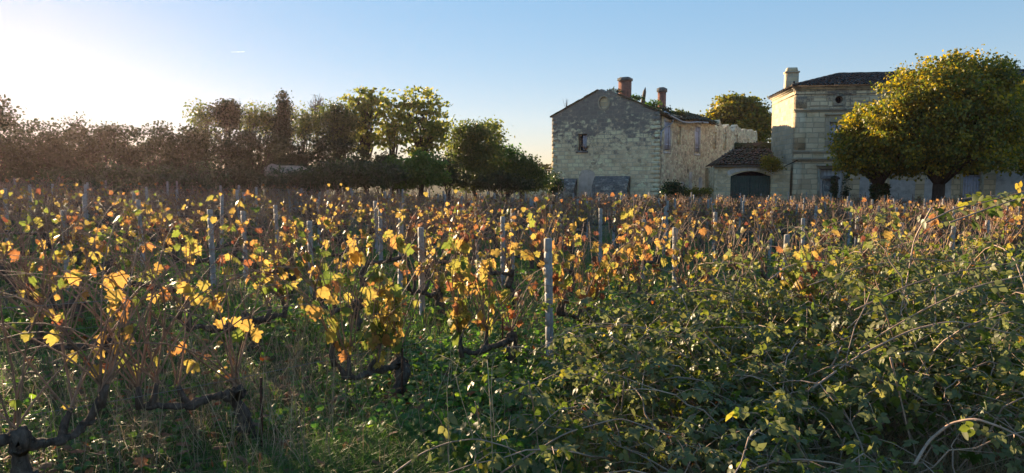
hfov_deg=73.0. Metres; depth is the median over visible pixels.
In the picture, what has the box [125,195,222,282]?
grapevine
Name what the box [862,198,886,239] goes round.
grapevine
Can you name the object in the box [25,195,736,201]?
trellis wire
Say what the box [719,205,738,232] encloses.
grapevine
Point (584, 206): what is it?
grapevine
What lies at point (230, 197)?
grapevine
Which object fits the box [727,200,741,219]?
grapevine
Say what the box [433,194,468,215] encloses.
grapevine
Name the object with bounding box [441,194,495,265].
grapevine
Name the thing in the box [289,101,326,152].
airy tree
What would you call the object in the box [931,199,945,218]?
grapevine
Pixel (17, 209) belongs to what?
grapevine
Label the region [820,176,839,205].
door
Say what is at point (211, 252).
vineyard post
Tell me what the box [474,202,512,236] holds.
grapevine
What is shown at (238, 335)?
grapevine
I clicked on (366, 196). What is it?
trellis wire
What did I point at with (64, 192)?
grapevine
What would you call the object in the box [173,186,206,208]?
grapevine
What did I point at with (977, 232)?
grapevine
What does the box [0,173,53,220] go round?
grapevine
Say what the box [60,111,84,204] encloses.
bare sapling
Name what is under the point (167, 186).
vineyard post
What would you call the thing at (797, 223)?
grapevine
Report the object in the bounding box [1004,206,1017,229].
grapevine
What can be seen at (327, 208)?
trellis wire
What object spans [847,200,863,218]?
grapevine
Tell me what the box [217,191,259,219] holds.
grapevine
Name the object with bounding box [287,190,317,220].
grapevine
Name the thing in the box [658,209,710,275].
grapevine
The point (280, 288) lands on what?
grapevine
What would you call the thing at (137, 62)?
sky
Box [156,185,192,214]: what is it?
grapevine
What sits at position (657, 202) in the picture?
grapevine
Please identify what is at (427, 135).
robinia tree
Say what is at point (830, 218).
grapevine
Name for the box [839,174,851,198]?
ivy pillar
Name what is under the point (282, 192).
grapevine
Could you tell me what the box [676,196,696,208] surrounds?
grapevine
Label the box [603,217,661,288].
grapevine
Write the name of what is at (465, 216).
grapevine
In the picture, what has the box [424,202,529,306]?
grapevine
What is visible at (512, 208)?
grapevine
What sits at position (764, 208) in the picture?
grapevine
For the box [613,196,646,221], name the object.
grapevine
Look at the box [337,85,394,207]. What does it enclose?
robinia tree
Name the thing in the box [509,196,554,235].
grapevine
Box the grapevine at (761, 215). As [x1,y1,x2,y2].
[738,194,794,261]
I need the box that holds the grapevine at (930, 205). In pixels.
[919,200,937,211]
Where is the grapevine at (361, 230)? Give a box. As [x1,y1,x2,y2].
[290,201,397,272]
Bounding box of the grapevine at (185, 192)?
[155,187,224,226]
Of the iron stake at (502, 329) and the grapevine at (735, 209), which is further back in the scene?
the grapevine at (735, 209)
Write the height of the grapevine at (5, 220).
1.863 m
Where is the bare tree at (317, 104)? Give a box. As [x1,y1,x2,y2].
[307,94,324,137]
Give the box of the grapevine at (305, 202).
[287,188,340,217]
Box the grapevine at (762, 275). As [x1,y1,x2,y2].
[739,219,805,281]
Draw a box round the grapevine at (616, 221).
[602,201,647,244]
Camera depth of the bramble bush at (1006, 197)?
7.97 m
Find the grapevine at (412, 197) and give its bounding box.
[403,190,431,222]
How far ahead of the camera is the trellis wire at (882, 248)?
8.66 m
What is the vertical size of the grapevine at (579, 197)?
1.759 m
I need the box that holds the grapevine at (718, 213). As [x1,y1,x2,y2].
[696,202,731,247]
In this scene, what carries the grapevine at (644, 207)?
on the ground at (434, 190)
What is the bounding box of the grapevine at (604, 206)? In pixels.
[594,196,610,224]
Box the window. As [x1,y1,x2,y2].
[576,134,587,152]
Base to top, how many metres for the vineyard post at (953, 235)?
1.610 m
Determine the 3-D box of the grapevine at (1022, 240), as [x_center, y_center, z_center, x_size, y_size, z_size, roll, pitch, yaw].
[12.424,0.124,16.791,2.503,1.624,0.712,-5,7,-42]
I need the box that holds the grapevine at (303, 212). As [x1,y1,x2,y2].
[272,182,340,236]
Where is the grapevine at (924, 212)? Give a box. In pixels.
[913,200,932,225]
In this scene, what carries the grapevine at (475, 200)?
on the ground at (434, 190)
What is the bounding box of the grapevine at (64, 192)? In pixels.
[25,176,112,232]
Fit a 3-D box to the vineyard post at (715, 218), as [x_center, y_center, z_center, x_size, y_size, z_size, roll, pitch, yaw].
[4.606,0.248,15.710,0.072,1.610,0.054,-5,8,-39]
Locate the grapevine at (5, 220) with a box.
[0,208,50,297]
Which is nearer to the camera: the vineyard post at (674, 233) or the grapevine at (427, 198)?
the vineyard post at (674, 233)
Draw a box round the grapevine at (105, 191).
[85,182,144,221]
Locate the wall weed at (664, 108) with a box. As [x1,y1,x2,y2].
[656,105,673,112]
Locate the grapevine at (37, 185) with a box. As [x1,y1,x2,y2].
[0,177,46,218]
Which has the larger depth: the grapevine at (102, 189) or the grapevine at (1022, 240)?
the grapevine at (102, 189)
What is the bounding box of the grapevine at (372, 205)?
[352,193,386,228]
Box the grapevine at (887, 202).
[878,196,897,218]
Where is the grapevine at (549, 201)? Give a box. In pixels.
[534,193,557,213]
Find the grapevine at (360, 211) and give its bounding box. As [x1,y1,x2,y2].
[306,194,391,248]
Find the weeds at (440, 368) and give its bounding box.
[0,226,1022,472]
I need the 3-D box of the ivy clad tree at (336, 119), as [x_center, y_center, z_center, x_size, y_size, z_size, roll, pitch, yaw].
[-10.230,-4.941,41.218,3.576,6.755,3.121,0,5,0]
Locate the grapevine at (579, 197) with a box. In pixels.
[570,189,590,205]
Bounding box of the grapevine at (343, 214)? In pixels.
[316,200,356,236]
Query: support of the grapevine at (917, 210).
on the ground at (434, 190)
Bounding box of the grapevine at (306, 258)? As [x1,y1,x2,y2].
[228,192,388,335]
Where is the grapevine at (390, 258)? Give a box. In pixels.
[338,189,450,293]
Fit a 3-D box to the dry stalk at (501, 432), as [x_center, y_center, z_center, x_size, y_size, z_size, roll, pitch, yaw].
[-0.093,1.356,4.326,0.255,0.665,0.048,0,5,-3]
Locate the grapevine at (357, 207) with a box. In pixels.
[343,193,386,235]
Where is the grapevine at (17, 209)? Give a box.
[0,180,51,246]
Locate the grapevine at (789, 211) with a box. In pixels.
[782,202,801,225]
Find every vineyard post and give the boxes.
[3,188,8,240]
[28,184,32,237]
[61,210,70,293]
[82,194,87,243]
[84,184,87,220]
[132,192,136,238]
[136,200,145,267]
[145,189,149,231]
[166,181,168,213]
[175,189,179,218]
[207,209,216,292]
[220,195,223,244]
[235,190,239,233]
[240,211,247,278]
[255,187,257,225]
[273,205,277,249]
[307,221,313,293]
[317,200,320,245]
[373,201,378,253]
[378,210,382,270]
[398,218,402,290]
[418,227,424,321]
[475,207,478,259]
[500,216,504,286]
[511,212,514,268]
[544,238,553,359]
[549,205,551,237]
[598,208,601,263]
[612,206,615,244]
[641,219,645,284]
[662,206,666,254]
[666,201,668,239]
[672,227,677,315]
[713,212,716,264]
[768,211,772,262]
[782,234,789,334]
[801,218,804,281]
[812,206,817,247]
[847,202,852,246]
[854,216,858,246]
[898,222,903,304]
[945,226,955,300]
[984,220,989,270]
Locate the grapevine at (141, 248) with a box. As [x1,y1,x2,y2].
[56,197,227,313]
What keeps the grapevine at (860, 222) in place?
on the ground at (434, 190)
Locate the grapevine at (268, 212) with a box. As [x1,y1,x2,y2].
[217,192,293,245]
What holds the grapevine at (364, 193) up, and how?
on the ground at (434, 190)
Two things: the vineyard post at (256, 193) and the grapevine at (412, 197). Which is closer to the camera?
the vineyard post at (256, 193)
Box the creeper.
[759,152,786,173]
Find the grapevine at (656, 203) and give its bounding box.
[646,198,670,219]
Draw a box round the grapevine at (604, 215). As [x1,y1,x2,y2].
[582,196,611,229]
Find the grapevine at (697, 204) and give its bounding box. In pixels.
[691,199,705,214]
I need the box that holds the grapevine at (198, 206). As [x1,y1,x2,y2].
[184,184,242,219]
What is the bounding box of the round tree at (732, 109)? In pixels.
[698,90,771,142]
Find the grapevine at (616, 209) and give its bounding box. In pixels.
[609,194,634,224]
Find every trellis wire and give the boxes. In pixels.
[0,196,909,216]
[0,198,939,233]
[0,204,917,259]
[1,188,635,197]
[1,234,945,419]
[2,207,988,308]
[5,220,838,291]
[7,239,796,335]
[13,217,797,262]
[20,184,563,194]
[20,195,810,205]
[23,195,867,208]
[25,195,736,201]
[50,192,711,199]
[59,186,602,195]
[790,222,1009,270]
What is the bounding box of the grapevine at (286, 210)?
[267,199,303,225]
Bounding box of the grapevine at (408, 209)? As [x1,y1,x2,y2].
[386,196,424,223]
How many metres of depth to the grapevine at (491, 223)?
21.48 m
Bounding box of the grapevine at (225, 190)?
[193,185,233,210]
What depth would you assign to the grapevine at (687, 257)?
10.03 m
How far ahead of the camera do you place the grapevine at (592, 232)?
20.41 m
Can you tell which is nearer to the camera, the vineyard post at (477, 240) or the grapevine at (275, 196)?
the vineyard post at (477, 240)
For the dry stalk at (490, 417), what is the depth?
4.42 m
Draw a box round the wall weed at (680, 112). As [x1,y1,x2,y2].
[674,108,688,114]
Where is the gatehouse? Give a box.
[704,141,790,209]
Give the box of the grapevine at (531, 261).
[478,201,547,274]
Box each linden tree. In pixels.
[822,92,920,210]
[858,44,1023,206]
[1006,80,1023,177]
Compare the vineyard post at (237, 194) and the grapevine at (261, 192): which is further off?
the grapevine at (261, 192)
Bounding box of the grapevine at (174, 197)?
[143,186,200,232]
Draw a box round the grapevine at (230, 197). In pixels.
[219,186,245,212]
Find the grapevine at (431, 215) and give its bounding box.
[398,197,452,239]
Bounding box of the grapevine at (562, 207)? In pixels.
[551,198,569,217]
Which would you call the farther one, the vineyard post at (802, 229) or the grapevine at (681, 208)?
the grapevine at (681, 208)
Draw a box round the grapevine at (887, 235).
[809,201,922,325]
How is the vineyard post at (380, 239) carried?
on the ground at (434, 190)
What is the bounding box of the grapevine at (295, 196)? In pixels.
[266,185,302,209]
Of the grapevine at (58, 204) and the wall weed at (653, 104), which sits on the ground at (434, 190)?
the grapevine at (58, 204)
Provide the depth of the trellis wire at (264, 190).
27.65 m
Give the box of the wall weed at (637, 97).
[631,94,644,100]
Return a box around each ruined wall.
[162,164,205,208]
[264,164,317,210]
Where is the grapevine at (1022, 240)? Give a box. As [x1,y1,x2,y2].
[1004,218,1023,253]
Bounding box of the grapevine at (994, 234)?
[955,218,998,284]
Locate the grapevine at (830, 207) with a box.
[818,199,840,224]
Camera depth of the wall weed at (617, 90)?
51.76 m
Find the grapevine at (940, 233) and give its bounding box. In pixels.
[916,211,970,273]
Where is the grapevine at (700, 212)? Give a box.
[689,198,713,239]
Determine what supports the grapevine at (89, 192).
on the ground at (434, 190)
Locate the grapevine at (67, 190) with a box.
[43,179,83,209]
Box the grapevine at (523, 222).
[515,200,545,228]
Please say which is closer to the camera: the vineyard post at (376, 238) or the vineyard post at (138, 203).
the vineyard post at (138, 203)
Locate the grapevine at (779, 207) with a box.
[760,205,786,242]
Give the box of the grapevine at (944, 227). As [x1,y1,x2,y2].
[932,203,967,246]
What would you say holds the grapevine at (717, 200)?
on the ground at (434, 190)
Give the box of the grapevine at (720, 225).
[691,202,747,269]
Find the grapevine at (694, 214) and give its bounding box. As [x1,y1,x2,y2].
[689,200,709,229]
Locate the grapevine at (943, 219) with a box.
[923,208,946,253]
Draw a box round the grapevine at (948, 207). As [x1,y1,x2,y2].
[938,196,954,230]
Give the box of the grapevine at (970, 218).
[957,204,983,242]
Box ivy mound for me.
[257,156,410,194]
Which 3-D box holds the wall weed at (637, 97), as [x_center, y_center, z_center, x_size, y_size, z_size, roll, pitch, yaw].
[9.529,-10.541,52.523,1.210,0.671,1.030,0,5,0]
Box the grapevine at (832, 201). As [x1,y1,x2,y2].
[816,195,837,217]
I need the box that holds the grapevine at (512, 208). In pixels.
[494,196,528,223]
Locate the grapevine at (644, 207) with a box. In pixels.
[614,187,664,243]
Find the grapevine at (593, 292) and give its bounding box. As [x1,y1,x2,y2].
[507,209,648,345]
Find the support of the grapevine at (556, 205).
on the ground at (434, 190)
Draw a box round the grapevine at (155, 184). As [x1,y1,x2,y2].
[148,179,180,205]
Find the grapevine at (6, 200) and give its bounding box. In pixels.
[0,183,68,253]
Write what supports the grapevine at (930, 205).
on the ground at (434, 190)
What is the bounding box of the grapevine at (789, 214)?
[774,204,795,239]
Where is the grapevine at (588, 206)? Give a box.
[574,196,600,217]
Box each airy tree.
[180,98,221,160]
[232,100,269,203]
[243,101,287,163]
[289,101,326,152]
[475,118,514,197]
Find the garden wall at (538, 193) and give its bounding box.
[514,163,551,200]
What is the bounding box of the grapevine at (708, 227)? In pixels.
[696,207,726,251]
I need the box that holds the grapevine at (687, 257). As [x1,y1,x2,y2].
[633,207,739,309]
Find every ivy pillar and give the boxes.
[829,175,838,197]
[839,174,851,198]
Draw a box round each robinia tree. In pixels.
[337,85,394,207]
[369,87,417,192]
[389,85,460,195]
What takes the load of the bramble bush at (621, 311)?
on the ground at (434, 190)
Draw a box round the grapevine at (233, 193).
[195,185,265,237]
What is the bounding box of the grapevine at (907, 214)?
[867,194,923,247]
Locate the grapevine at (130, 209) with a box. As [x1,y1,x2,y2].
[81,189,178,266]
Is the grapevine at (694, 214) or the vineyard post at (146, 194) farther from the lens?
the grapevine at (694, 214)
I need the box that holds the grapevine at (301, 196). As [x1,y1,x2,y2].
[292,185,316,207]
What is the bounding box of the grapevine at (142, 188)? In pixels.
[126,183,173,208]
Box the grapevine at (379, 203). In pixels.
[362,193,393,215]
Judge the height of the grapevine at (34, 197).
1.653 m
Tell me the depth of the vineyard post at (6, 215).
16.29 m
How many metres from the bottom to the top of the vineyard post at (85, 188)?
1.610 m
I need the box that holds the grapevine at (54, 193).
[22,177,71,209]
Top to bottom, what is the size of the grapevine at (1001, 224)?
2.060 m
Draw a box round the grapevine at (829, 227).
[809,210,850,264]
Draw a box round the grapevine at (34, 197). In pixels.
[5,182,60,218]
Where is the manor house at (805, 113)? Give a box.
[768,67,1023,212]
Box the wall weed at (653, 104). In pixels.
[643,99,664,107]
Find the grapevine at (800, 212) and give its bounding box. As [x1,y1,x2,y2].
[788,204,809,227]
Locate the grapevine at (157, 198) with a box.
[119,188,188,214]
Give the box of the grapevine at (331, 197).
[300,183,352,233]
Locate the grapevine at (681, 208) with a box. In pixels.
[664,199,692,230]
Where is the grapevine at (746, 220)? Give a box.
[738,202,765,245]
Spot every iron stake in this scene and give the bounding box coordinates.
[259,377,263,449]
[401,345,402,394]
[501,318,503,359]
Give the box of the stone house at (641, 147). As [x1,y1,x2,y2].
[550,77,756,206]
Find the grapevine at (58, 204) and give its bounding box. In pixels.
[0,184,82,255]
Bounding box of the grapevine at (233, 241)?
[203,206,320,274]
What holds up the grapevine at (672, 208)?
on the ground at (434, 190)
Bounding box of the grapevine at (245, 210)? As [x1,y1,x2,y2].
[229,196,271,231]
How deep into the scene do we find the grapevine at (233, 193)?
20.10 m
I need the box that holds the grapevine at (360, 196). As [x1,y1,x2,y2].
[341,195,362,214]
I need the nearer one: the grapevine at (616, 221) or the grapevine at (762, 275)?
the grapevine at (762, 275)
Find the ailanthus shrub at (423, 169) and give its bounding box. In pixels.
[393,150,452,199]
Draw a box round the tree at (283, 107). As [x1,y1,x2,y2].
[268,88,296,153]
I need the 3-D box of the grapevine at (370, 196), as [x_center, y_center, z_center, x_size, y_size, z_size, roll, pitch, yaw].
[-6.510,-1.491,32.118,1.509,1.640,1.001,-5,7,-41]
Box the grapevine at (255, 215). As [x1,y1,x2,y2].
[224,194,285,238]
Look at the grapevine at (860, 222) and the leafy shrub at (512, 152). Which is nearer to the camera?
the grapevine at (860, 222)
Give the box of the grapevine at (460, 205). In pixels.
[440,190,505,259]
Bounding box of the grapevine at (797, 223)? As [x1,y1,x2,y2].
[786,202,831,247]
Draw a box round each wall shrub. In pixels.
[545,171,565,201]
[655,179,687,201]
[681,185,716,200]
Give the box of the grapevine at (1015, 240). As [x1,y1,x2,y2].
[1000,211,1023,272]
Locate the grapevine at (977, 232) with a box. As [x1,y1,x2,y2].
[969,201,983,238]
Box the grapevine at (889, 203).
[875,202,897,239]
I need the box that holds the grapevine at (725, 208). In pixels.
[702,200,730,237]
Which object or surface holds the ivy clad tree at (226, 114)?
on the ground at (434, 190)
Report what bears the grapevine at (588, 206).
on the ground at (434, 190)
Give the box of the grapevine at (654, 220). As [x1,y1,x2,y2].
[602,195,677,282]
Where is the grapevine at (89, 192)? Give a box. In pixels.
[64,180,114,217]
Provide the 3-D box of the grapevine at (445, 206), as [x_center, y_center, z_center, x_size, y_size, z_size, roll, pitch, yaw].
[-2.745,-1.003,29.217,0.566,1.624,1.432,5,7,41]
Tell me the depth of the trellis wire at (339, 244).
8.35 m
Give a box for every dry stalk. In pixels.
[442,359,459,471]
[455,361,478,466]
[477,403,516,472]
[482,360,497,472]
[491,359,512,471]
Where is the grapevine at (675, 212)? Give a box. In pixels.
[660,197,710,244]
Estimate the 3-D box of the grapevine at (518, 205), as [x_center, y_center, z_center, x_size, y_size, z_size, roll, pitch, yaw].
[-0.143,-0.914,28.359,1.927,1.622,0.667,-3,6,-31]
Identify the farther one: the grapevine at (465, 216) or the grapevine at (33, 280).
the grapevine at (465, 216)
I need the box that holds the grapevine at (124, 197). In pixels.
[100,184,141,207]
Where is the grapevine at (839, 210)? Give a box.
[832,204,846,232]
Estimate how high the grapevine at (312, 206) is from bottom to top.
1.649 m
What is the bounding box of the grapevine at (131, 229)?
[95,190,163,254]
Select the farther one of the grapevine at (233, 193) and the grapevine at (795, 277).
the grapevine at (233, 193)
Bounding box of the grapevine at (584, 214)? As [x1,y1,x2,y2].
[561,197,599,249]
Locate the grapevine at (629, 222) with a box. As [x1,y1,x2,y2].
[611,194,657,252]
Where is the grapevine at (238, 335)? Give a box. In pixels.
[0,209,324,441]
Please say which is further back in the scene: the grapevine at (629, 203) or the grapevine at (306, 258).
the grapevine at (629, 203)
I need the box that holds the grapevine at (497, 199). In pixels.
[475,192,505,216]
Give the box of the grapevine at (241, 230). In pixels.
[199,190,327,303]
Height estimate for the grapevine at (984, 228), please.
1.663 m
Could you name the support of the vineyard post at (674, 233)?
on the ground at (434, 190)
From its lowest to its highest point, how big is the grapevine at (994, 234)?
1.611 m
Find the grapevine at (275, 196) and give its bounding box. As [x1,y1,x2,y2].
[250,181,294,224]
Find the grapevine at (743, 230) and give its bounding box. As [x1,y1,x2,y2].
[707,218,766,292]
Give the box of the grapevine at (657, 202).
[643,195,668,217]
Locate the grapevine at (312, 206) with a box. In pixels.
[295,193,346,245]
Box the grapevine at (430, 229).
[383,205,451,265]
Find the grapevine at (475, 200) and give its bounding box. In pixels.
[457,198,492,211]
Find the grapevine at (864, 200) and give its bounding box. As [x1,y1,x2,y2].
[853,197,892,267]
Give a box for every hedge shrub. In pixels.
[0,94,42,187]
[0,116,88,191]
[23,159,154,211]
[34,118,115,205]
[74,119,148,195]
[123,120,184,204]
[123,158,233,209]
[153,123,222,203]
[186,124,261,204]
[209,163,273,201]
[221,126,293,195]
[263,134,331,167]
[302,126,375,205]
[356,146,403,197]
[436,152,477,201]
[472,166,547,213]
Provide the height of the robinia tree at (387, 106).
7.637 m
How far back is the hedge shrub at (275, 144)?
36.14 m
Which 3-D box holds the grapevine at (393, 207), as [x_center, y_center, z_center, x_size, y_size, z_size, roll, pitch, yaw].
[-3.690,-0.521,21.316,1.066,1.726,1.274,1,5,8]
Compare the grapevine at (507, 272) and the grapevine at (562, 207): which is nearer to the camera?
the grapevine at (507, 272)
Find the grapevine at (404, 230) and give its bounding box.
[384,199,440,240]
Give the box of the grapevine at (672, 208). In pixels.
[661,200,693,228]
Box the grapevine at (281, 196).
[262,186,297,214]
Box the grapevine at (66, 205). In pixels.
[47,190,107,216]
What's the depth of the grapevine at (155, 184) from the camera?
30.15 m
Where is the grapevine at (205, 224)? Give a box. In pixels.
[167,189,263,262]
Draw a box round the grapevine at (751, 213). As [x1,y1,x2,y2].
[741,200,761,230]
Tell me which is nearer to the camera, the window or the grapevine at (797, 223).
the grapevine at (797, 223)
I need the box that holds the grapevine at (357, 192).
[344,186,373,212]
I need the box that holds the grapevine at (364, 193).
[346,187,376,212]
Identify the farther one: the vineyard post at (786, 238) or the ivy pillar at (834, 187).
the ivy pillar at (834, 187)
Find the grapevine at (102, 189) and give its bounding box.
[66,184,117,227]
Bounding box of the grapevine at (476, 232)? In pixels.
[432,209,506,280]
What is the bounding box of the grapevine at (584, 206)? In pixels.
[561,200,595,231]
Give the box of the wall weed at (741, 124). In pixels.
[735,120,757,129]
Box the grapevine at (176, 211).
[122,189,214,250]
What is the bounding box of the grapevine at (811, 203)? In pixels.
[798,194,816,227]
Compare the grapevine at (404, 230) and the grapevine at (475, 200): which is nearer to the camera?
the grapevine at (404, 230)
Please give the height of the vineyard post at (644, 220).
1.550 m
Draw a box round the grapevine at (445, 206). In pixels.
[433,198,456,221]
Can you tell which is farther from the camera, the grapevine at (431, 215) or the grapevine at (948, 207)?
the grapevine at (948, 207)
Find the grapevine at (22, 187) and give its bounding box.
[0,178,60,229]
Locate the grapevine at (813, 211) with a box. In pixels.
[805,196,828,227]
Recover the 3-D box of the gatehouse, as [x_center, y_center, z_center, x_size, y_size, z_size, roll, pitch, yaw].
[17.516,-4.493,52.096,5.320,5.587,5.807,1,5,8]
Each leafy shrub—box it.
[379,155,415,197]
[487,138,526,204]
[496,154,556,206]
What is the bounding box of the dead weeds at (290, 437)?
[0,209,1022,472]
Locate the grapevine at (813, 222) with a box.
[798,217,850,285]
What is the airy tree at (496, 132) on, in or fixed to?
on the ground at (434, 190)
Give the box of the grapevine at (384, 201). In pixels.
[368,192,404,218]
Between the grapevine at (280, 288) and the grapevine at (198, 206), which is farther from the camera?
the grapevine at (198, 206)
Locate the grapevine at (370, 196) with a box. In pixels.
[360,189,383,218]
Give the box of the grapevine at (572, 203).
[568,198,590,231]
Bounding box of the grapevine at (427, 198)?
[410,192,431,215]
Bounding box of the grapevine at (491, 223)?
[479,203,528,241]
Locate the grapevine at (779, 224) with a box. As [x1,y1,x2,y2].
[756,207,791,259]
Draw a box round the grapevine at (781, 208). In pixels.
[769,196,792,230]
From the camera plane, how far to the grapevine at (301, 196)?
32.32 m
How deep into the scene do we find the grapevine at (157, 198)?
23.36 m
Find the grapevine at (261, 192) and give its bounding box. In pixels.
[230,184,274,209]
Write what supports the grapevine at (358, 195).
on the ground at (434, 190)
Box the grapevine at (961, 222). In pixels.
[942,201,971,246]
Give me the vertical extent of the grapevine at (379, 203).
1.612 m
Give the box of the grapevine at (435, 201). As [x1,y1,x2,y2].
[406,194,446,221]
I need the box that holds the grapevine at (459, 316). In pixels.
[414,221,575,372]
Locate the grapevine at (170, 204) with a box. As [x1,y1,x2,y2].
[106,190,190,236]
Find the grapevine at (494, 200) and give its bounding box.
[482,195,508,214]
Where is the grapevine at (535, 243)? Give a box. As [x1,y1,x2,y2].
[504,206,583,298]
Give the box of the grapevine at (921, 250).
[880,211,949,289]
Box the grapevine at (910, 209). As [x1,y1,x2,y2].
[902,201,916,225]
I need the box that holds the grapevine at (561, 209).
[552,200,577,228]
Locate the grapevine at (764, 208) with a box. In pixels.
[754,198,771,221]
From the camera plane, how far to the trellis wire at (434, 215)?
13.27 m
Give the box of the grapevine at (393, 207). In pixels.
[368,192,413,243]
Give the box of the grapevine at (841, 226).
[823,210,849,248]
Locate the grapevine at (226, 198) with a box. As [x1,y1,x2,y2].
[206,189,241,215]
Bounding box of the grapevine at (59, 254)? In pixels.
[0,203,132,325]
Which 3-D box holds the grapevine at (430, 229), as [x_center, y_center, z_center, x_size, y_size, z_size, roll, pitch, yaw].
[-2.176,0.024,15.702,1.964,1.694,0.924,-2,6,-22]
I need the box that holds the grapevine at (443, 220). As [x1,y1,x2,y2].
[429,204,454,229]
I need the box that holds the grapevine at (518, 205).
[500,196,521,220]
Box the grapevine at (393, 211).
[343,201,408,254]
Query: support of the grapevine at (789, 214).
on the ground at (434, 190)
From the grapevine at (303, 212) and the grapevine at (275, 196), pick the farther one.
the grapevine at (275, 196)
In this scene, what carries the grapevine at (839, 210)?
on the ground at (434, 190)
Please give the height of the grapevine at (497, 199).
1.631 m
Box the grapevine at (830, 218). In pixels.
[813,201,847,246]
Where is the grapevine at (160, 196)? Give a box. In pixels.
[131,184,171,218]
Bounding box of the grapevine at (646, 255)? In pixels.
[568,207,682,314]
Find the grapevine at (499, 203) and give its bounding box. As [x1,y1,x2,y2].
[466,187,522,249]
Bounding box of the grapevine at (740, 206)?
[730,197,748,219]
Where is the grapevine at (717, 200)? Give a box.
[709,196,724,206]
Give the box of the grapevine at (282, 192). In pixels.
[263,182,296,212]
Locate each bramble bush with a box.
[393,367,821,472]
[431,303,743,421]
[468,293,943,465]
[501,340,907,472]
[527,263,868,390]
[612,240,972,379]
[664,330,1023,472]
[672,249,1023,446]
[713,206,1023,366]
[745,258,1023,472]
[770,238,1023,453]
[816,181,1023,339]
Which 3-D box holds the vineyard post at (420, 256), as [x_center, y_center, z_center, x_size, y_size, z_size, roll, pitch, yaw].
[-1.304,0.668,9.996,0.072,1.605,0.054,-5,7,-39]
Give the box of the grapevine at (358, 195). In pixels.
[336,191,363,217]
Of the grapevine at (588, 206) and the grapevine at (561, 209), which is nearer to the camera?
the grapevine at (561, 209)
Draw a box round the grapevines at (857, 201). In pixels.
[107,186,1023,226]
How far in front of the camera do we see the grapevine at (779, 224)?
17.95 m
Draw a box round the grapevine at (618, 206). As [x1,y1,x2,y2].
[596,192,644,237]
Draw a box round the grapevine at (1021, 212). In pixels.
[1016,201,1023,231]
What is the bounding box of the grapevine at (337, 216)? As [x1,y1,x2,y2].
[282,187,363,260]
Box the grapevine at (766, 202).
[756,196,775,222]
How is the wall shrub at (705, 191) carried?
on the ground at (434, 190)
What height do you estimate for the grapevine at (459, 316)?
1.775 m
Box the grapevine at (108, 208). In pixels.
[73,193,151,234]
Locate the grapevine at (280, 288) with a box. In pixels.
[110,195,301,356]
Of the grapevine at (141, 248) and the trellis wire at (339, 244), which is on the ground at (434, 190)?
the grapevine at (141, 248)
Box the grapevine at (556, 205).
[520,188,581,250]
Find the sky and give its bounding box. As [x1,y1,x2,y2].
[0,0,1023,179]
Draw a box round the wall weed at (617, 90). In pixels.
[607,87,621,93]
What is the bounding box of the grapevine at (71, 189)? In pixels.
[50,176,83,209]
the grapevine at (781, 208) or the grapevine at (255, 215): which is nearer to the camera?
the grapevine at (255, 215)
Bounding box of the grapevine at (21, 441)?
[0,209,223,472]
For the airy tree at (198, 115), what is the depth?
40.26 m
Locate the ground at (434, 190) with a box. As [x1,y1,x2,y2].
[0,180,1023,472]
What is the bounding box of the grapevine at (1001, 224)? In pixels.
[966,203,1023,278]
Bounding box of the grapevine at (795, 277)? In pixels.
[763,216,874,366]
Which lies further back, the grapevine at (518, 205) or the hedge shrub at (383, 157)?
the hedge shrub at (383, 157)
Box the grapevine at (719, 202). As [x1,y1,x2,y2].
[713,194,726,220]
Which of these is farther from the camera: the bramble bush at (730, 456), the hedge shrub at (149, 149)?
the hedge shrub at (149, 149)
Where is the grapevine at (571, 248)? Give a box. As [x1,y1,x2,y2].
[517,197,574,262]
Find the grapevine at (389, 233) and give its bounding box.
[377,201,478,320]
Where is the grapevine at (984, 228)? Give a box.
[960,211,1005,275]
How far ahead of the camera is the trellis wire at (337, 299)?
8.12 m
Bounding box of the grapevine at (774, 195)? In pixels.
[762,194,781,221]
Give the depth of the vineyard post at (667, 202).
23.28 m
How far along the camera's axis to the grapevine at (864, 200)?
16.03 m
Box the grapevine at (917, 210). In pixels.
[891,204,923,249]
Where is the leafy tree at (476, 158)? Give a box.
[439,114,510,201]
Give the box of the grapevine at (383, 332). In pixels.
[243,232,445,403]
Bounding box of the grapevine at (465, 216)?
[405,187,502,279]
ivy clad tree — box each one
[203,98,247,203]
[308,97,368,205]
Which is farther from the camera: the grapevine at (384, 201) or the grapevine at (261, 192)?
the grapevine at (261, 192)
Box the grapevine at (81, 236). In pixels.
[23,195,138,274]
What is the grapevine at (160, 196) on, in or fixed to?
on the ground at (434, 190)
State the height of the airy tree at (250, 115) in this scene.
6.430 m
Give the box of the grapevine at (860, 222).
[838,207,874,250]
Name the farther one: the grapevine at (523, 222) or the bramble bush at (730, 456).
the grapevine at (523, 222)
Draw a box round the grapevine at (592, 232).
[567,204,609,241]
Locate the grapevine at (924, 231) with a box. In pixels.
[858,202,951,288]
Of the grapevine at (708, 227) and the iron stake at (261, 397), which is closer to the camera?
the iron stake at (261, 397)
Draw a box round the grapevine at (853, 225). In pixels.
[838,206,856,242]
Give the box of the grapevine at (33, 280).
[0,174,152,373]
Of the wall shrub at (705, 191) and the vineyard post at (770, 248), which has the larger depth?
the wall shrub at (705, 191)
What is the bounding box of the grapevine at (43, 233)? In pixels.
[9,190,130,261]

